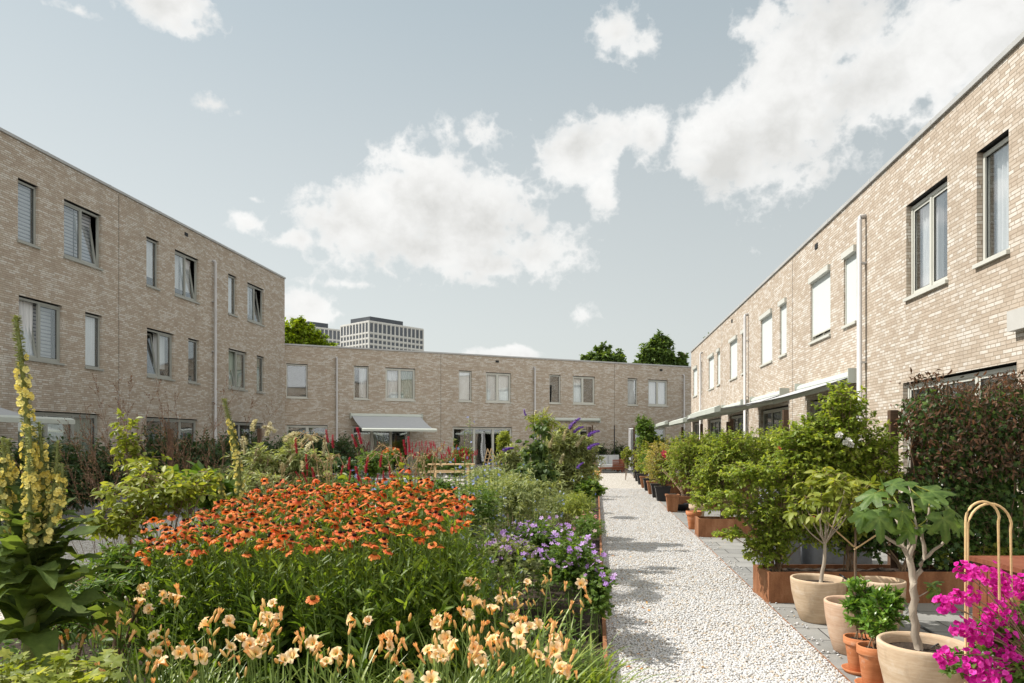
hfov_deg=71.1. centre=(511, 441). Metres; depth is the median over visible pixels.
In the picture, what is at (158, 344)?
window
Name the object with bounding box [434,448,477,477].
bistort plant
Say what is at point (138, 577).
perennial
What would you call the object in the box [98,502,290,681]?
helenium clump
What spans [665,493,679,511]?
square pot
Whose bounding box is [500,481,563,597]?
borage plant
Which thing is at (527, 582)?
day lily
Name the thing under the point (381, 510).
helenium clump
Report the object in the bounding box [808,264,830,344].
window
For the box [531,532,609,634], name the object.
geranium
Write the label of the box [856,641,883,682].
terracotta pot
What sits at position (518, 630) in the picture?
day lily
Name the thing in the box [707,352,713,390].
window
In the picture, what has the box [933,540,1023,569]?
shrub
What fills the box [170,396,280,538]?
ornamental grass
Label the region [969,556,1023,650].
wooden planter
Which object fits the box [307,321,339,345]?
office tower
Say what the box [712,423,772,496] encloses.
hornbeam shrub
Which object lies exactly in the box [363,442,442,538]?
seedhead plant
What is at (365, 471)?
bistort plant
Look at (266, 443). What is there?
garden hedge
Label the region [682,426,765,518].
hornbeam shrub
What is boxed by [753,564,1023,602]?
steel planter
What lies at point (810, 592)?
clay pot
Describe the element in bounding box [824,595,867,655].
clay pot
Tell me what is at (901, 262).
terraced building
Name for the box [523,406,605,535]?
butterfly bush
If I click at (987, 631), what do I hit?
bougainvillea
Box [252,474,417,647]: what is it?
helenium clump
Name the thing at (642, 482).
square pot
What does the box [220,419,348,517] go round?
plume bush
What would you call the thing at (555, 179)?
sky
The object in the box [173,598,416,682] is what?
day lily
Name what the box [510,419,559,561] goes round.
shrub
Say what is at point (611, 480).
gravel path
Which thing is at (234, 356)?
window
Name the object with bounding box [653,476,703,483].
steel planter
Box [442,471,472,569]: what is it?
borage plant
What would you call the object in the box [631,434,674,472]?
leafy shrub
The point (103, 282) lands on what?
terraced building
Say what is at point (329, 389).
terraced building
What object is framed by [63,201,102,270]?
window
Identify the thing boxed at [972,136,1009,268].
window
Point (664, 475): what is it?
potted plant
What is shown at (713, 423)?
glass door
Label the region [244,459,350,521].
ornamental grass
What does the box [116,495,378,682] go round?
helenium clump
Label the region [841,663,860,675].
pot saucer
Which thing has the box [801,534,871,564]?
furniture cover
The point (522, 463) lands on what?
borage plant
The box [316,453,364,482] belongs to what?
perennial
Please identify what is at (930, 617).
courtyard paving
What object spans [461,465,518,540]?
perennial
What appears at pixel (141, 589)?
day lily
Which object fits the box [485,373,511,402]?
window
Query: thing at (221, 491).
mullein
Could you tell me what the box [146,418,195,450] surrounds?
glass door
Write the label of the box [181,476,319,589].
helenium clump
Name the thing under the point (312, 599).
stray helenium
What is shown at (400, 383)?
window
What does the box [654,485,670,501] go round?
square pot
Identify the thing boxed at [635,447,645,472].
potted plant
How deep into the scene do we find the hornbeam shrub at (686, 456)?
18.09 m
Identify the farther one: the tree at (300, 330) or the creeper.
the tree at (300, 330)
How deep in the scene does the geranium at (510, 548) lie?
6.16 m
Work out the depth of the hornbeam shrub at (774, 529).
7.70 m
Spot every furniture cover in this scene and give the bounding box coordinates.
[757,489,800,564]
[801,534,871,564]
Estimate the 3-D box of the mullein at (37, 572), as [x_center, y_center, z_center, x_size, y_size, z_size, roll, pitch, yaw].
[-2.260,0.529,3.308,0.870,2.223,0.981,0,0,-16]
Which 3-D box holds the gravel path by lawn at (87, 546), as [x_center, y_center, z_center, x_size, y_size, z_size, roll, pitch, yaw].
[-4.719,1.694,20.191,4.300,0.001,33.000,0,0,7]
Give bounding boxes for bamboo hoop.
[964,500,1000,682]
[967,503,1012,682]
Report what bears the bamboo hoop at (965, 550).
in the clay pot
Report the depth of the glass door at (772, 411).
21.40 m
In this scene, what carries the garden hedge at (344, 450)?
on the courtyard paving
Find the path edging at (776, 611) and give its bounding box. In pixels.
[630,473,851,682]
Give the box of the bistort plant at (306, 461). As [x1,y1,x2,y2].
[294,437,314,524]
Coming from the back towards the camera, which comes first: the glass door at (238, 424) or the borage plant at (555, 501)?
the glass door at (238, 424)
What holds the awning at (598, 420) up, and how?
attached to the terraced building at (329, 389)
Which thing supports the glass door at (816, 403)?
in the terraced building at (901, 262)
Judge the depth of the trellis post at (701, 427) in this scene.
23.33 m
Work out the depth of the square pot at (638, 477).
28.04 m
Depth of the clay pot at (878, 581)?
6.37 m
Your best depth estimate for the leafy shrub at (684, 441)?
23.38 m
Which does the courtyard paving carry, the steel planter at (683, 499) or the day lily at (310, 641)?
the steel planter at (683, 499)
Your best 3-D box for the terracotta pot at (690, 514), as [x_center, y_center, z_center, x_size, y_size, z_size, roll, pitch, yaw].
[3.525,1.525,13.900,0.300,0.350,0.300,0,0,0]
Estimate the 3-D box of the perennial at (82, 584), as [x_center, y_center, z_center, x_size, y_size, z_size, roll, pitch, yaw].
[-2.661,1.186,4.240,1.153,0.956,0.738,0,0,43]
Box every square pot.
[634,471,639,480]
[636,473,647,484]
[639,476,647,487]
[643,478,650,490]
[646,480,656,493]
[650,483,660,497]
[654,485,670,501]
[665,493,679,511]
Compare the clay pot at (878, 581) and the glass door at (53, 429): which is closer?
the clay pot at (878, 581)
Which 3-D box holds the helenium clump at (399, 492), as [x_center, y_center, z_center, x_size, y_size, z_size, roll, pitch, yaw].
[-0.735,0.917,5.216,1.478,1.447,1.173,0,0,0]
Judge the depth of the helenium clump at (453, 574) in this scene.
4.46 m
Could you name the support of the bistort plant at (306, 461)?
on the flower bed soil
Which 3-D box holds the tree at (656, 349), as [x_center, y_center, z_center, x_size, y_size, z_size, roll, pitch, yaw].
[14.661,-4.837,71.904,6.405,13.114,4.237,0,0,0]
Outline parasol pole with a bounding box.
[614,425,614,470]
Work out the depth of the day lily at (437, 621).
3.61 m
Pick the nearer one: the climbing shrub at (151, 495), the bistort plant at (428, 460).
the climbing shrub at (151, 495)
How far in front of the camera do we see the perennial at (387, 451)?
23.85 m
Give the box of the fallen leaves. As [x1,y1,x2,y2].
[603,519,789,679]
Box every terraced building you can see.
[0,127,285,496]
[285,343,690,474]
[690,30,1023,542]
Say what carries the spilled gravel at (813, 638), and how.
on the courtyard paving
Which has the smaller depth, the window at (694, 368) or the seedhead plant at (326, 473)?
the seedhead plant at (326, 473)
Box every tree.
[285,315,338,345]
[580,341,626,362]
[632,329,689,365]
[634,414,662,450]
[781,466,880,581]
[827,475,879,595]
[847,477,974,650]
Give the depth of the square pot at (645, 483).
24.45 m
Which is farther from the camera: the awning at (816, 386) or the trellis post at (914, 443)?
the awning at (816, 386)
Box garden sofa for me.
[595,455,624,472]
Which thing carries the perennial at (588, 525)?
on the flower bed soil
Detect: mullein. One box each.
[0,315,140,681]
[216,468,226,512]
[222,398,246,521]
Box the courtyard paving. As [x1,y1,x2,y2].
[0,470,1023,682]
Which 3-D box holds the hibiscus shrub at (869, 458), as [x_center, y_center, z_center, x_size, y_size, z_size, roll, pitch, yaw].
[3.562,0.359,7.712,1.462,2.086,0.828,0,0,0]
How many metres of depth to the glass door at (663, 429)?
44.39 m
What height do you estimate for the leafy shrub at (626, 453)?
1.486 m
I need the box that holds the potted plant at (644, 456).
[638,452,651,475]
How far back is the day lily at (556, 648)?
3.30 m
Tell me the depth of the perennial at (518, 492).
7.88 m
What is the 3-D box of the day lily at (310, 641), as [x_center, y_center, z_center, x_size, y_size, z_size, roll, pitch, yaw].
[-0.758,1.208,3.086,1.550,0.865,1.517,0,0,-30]
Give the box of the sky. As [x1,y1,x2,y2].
[0,0,1023,365]
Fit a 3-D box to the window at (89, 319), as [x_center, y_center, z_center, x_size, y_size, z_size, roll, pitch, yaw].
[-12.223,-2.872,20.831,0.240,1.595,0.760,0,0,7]
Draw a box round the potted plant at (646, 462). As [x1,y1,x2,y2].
[643,449,650,477]
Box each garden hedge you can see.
[0,432,135,525]
[119,424,248,504]
[216,427,313,482]
[300,428,361,480]
[593,440,639,470]
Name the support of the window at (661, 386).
in the terraced building at (329, 389)
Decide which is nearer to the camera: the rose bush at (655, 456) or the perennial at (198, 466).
the perennial at (198, 466)
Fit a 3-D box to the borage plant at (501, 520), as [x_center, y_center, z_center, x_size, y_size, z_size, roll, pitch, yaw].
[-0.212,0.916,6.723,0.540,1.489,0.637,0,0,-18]
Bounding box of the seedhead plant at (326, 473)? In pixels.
[289,430,347,561]
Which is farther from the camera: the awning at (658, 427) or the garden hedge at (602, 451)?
the garden hedge at (602, 451)
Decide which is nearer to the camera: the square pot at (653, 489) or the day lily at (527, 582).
the day lily at (527, 582)
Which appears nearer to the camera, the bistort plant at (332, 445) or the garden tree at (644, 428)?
the bistort plant at (332, 445)
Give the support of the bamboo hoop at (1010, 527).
in the clay pot
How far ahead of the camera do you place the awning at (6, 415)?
16.08 m
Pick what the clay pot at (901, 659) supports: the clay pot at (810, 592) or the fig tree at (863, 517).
the fig tree at (863, 517)
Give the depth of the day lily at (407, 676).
3.10 m
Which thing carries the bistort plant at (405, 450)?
on the flower bed soil
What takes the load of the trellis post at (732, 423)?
on the courtyard paving
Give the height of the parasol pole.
2.550 m
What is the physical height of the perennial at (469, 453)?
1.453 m
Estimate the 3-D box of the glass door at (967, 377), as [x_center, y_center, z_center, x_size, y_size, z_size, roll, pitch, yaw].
[6.501,0.348,10.435,0.060,2.596,3.287,0,0,7]
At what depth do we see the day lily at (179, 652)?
3.03 m
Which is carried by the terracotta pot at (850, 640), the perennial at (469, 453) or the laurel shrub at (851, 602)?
the laurel shrub at (851, 602)
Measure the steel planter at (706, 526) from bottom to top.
0.326 m
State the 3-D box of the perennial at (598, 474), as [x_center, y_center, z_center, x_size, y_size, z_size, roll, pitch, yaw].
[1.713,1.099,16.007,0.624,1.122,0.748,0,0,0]
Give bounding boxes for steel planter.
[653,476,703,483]
[666,483,752,494]
[678,495,755,509]
[695,516,756,537]
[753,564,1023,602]
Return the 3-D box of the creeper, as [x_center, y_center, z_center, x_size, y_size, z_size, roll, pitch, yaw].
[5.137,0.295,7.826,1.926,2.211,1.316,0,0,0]
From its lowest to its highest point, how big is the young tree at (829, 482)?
1.124 m
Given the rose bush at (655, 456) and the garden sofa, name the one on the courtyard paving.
the garden sofa
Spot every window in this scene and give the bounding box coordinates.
[17,180,40,249]
[19,297,64,365]
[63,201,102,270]
[85,314,103,370]
[146,238,160,290]
[146,329,175,380]
[174,251,199,304]
[188,339,200,384]
[228,275,237,317]
[228,350,247,391]
[247,284,264,326]
[256,357,265,393]
[286,364,308,398]
[353,367,368,399]
[385,368,415,401]
[458,371,472,401]
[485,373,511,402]
[549,375,560,403]
[572,376,595,404]
[627,379,637,405]
[648,380,667,406]
[692,365,696,397]
[701,363,701,393]
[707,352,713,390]
[716,348,719,386]
[728,335,736,380]
[759,308,772,366]
[778,297,786,357]
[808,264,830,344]
[841,244,856,328]
[903,182,947,301]
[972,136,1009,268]
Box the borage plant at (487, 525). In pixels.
[472,447,543,581]
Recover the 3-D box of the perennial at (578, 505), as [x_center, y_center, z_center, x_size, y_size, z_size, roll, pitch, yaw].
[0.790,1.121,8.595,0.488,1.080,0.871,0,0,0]
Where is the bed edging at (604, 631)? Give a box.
[598,496,607,670]
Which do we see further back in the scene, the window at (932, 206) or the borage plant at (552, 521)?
the window at (932, 206)
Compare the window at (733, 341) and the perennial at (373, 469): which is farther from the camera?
the window at (733, 341)
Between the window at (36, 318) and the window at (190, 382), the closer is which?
the window at (36, 318)
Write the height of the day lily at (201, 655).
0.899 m
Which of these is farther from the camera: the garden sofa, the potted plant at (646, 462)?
the garden sofa
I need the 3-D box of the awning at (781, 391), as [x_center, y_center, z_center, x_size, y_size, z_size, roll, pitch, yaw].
[6.265,-0.965,21.258,2.788,0.930,3.811,0,0,7]
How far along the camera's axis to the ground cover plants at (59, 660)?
2.69 m
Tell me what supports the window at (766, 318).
in the terraced building at (901, 262)
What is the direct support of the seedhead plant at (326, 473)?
on the flower bed soil
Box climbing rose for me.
[778,446,1009,570]
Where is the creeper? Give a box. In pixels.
[888,367,1023,569]
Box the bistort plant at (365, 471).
[351,428,380,538]
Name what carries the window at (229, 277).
in the terraced building at (103, 282)
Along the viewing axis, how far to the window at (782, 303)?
19.87 m
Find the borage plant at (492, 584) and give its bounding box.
[473,526,525,637]
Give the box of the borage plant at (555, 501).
[528,460,599,545]
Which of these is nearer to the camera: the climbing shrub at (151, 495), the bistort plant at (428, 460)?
the climbing shrub at (151, 495)
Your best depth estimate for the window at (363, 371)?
36.42 m
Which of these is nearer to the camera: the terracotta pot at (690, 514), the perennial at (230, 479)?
the perennial at (230, 479)
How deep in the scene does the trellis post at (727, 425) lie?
16.46 m
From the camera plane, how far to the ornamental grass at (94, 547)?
5.72 m
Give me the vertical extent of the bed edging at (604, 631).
0.130 m
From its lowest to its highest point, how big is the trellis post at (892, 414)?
2.050 m
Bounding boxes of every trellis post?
[681,427,683,471]
[700,424,702,438]
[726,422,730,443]
[729,419,733,495]
[782,410,788,435]
[887,410,898,568]
[910,438,921,568]
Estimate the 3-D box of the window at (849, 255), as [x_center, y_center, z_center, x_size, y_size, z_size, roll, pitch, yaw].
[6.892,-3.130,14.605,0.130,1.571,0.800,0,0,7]
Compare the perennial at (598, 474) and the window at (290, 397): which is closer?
the perennial at (598, 474)
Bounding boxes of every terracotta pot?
[686,510,701,529]
[843,633,874,671]
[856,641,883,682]
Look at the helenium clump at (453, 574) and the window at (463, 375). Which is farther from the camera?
the window at (463, 375)
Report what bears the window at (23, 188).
in the terraced building at (103, 282)
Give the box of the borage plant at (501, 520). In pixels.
[466,463,520,615]
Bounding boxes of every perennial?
[0,561,133,673]
[80,541,182,681]
[153,460,241,558]
[210,462,248,497]
[314,470,374,520]
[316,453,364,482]
[355,449,393,508]
[371,477,427,505]
[380,447,404,481]
[415,472,463,534]
[445,482,506,552]
[452,446,474,474]
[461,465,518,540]
[463,463,500,484]
[479,468,557,588]
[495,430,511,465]
[540,488,574,536]
[559,490,596,542]
[572,475,607,540]
[572,511,607,564]
[590,470,602,479]
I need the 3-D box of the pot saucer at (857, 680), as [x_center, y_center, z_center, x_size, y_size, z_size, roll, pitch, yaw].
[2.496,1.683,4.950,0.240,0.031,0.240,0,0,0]
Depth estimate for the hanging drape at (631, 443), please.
33.01 m
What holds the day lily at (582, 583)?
on the flower bed soil
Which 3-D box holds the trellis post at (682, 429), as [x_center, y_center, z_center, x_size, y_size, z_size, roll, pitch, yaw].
[6.792,0.565,28.578,0.090,2.270,0.090,0,0,7]
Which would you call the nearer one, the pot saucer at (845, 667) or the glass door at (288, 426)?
the pot saucer at (845, 667)
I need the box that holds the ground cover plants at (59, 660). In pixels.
[0,647,126,682]
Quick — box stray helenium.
[305,595,321,682]
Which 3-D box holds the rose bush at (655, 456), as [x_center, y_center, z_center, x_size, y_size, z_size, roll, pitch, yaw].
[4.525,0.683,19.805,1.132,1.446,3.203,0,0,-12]
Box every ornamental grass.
[0,375,161,648]
[57,373,240,636]
[151,375,228,565]
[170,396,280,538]
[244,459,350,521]
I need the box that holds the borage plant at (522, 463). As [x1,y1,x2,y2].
[505,454,537,537]
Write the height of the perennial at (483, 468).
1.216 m
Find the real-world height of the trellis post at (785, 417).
2.270 m
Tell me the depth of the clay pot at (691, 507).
14.48 m
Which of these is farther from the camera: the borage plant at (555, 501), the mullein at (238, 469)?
the borage plant at (555, 501)
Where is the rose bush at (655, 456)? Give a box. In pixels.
[640,440,685,495]
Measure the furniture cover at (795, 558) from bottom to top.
1.070 m
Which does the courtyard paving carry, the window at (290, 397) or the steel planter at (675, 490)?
the steel planter at (675, 490)
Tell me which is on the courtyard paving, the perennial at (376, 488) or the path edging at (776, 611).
the path edging at (776, 611)
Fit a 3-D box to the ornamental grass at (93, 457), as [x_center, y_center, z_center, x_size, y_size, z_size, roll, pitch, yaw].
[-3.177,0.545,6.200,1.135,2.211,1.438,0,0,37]
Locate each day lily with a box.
[5,582,304,682]
[5,617,264,682]
[94,640,296,682]
[141,607,384,682]
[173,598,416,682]
[197,612,464,682]
[298,621,535,682]
[303,630,542,682]
[343,594,593,682]
[349,604,658,682]
[393,577,625,682]
[451,566,622,682]
[480,609,577,682]
[504,571,685,682]
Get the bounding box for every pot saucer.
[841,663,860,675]
[854,677,861,682]
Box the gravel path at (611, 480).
[599,472,848,682]
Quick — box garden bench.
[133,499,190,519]
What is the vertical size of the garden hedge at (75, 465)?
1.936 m
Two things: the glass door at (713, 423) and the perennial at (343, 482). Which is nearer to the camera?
the perennial at (343, 482)
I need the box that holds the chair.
[483,448,506,468]
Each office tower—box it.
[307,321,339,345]
[340,316,423,350]
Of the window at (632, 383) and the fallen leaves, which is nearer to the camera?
the fallen leaves
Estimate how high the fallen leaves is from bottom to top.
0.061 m
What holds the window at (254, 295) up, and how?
in the terraced building at (103, 282)
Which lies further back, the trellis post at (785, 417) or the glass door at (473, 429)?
the glass door at (473, 429)
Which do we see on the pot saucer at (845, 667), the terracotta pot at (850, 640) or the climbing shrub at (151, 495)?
the terracotta pot at (850, 640)
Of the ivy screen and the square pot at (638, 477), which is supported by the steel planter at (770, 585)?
the ivy screen
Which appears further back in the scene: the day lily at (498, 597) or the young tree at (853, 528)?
the young tree at (853, 528)
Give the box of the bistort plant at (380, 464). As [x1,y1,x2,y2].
[376,453,393,538]
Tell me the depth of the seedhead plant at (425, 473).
6.32 m
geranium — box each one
[470,529,541,626]
[500,515,579,611]
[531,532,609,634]
[579,562,617,641]
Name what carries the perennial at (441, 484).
on the flower bed soil
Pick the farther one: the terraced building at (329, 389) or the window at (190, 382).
the terraced building at (329, 389)
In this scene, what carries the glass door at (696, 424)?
in the terraced building at (901, 262)
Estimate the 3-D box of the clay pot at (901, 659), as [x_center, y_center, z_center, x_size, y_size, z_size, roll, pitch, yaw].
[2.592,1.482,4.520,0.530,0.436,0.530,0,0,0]
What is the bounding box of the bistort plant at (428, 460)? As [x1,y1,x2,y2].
[399,440,458,477]
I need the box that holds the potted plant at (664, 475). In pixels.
[653,452,672,485]
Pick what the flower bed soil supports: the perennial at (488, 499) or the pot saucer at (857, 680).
the perennial at (488, 499)
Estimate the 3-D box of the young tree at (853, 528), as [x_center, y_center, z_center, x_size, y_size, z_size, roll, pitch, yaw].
[3.493,0.999,7.336,0.729,1.304,0.415,0,0,-32]
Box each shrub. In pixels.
[56,456,231,673]
[108,408,171,636]
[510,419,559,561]
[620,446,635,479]
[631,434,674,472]
[647,434,699,483]
[656,428,720,495]
[666,430,697,474]
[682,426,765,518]
[693,430,862,571]
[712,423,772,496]
[737,420,797,497]
[767,380,910,570]
[838,575,882,639]
[858,582,909,648]
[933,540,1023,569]
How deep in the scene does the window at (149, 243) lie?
23.78 m
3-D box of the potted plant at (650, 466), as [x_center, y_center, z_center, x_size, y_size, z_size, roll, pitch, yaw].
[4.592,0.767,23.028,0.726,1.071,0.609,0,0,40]
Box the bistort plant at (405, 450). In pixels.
[400,436,416,481]
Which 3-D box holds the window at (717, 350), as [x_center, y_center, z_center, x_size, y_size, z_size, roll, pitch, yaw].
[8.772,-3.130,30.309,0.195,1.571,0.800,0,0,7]
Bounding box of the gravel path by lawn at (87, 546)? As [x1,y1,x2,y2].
[0,474,470,619]
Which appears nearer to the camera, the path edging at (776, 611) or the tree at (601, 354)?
the path edging at (776, 611)
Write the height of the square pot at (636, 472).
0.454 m
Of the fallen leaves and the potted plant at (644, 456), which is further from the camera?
the potted plant at (644, 456)
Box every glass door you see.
[18,411,96,496]
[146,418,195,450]
[232,422,260,443]
[287,425,326,443]
[352,426,408,473]
[453,427,510,470]
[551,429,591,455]
[635,428,664,452]
[695,422,701,440]
[710,419,720,443]
[732,414,746,439]
[763,407,787,434]
[814,396,849,420]
[908,365,1016,542]
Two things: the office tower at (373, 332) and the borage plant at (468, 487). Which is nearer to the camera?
the borage plant at (468, 487)
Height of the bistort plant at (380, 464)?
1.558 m
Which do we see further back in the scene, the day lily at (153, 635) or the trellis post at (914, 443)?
the trellis post at (914, 443)
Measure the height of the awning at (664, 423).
0.870 m
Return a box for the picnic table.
[427,463,474,481]
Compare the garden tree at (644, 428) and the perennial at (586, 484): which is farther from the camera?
the garden tree at (644, 428)
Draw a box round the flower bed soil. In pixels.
[0,486,602,682]
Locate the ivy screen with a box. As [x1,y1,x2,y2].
[895,384,1023,571]
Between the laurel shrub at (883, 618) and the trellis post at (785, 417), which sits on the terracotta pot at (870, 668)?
the laurel shrub at (883, 618)
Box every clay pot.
[689,504,704,515]
[790,573,846,624]
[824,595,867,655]
[859,576,906,630]
[876,631,972,682]
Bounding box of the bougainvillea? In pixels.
[931,560,1023,682]
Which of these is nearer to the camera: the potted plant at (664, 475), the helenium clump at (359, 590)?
the helenium clump at (359, 590)
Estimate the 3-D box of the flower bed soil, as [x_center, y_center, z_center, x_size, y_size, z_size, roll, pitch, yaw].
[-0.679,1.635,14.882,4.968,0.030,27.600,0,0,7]
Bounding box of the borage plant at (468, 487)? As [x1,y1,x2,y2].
[449,416,488,570]
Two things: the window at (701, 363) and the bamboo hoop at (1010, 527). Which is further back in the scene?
the window at (701, 363)
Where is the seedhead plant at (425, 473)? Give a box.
[395,443,451,537]
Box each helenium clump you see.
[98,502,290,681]
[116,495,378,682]
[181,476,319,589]
[232,512,477,682]
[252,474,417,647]
[259,485,432,679]
[327,493,524,681]
[377,468,508,635]
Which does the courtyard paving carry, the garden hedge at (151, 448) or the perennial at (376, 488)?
the garden hedge at (151, 448)
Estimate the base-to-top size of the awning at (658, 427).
0.930 m
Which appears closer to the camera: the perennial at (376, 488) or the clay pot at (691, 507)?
the perennial at (376, 488)
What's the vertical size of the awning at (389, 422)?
0.969 m
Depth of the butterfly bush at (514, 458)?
10.94 m
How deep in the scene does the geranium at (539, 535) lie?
6.79 m
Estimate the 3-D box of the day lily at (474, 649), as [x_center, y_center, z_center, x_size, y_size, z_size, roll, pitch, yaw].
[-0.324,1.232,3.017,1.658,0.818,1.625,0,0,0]
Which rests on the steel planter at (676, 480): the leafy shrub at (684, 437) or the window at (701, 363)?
the leafy shrub at (684, 437)
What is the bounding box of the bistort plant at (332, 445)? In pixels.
[325,430,350,482]
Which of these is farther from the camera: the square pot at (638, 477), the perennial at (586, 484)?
the square pot at (638, 477)
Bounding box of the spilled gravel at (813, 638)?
[694,530,857,677]
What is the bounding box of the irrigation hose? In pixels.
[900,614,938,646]
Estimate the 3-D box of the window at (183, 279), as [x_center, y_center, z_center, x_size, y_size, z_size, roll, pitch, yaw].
[-11.750,-5.827,25.580,0.418,1.605,1.554,0,0,7]
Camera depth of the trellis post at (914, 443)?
7.98 m
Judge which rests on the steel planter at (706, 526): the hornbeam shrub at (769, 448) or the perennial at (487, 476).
the hornbeam shrub at (769, 448)
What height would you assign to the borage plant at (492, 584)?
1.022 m
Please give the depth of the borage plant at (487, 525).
8.22 m
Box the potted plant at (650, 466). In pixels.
[647,451,656,479]
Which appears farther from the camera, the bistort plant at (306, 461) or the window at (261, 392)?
the window at (261, 392)
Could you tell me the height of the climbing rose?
1.359 m
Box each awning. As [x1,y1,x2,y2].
[0,407,74,424]
[350,413,436,431]
[546,417,600,422]
[653,423,684,428]
[656,399,747,426]
[669,388,788,425]
[690,368,856,418]
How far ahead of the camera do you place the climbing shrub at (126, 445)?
5.58 m
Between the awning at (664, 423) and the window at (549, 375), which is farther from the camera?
the window at (549, 375)
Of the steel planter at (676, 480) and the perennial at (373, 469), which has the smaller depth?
the perennial at (373, 469)
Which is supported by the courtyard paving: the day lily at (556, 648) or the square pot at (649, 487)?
the square pot at (649, 487)
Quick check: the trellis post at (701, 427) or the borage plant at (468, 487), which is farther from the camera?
the trellis post at (701, 427)
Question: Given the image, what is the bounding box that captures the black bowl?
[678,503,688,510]
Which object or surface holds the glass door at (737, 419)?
in the terraced building at (901, 262)
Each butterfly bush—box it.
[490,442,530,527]
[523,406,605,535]
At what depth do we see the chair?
26.96 m
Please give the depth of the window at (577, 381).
41.88 m
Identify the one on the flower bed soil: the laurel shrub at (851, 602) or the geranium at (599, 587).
the geranium at (599, 587)

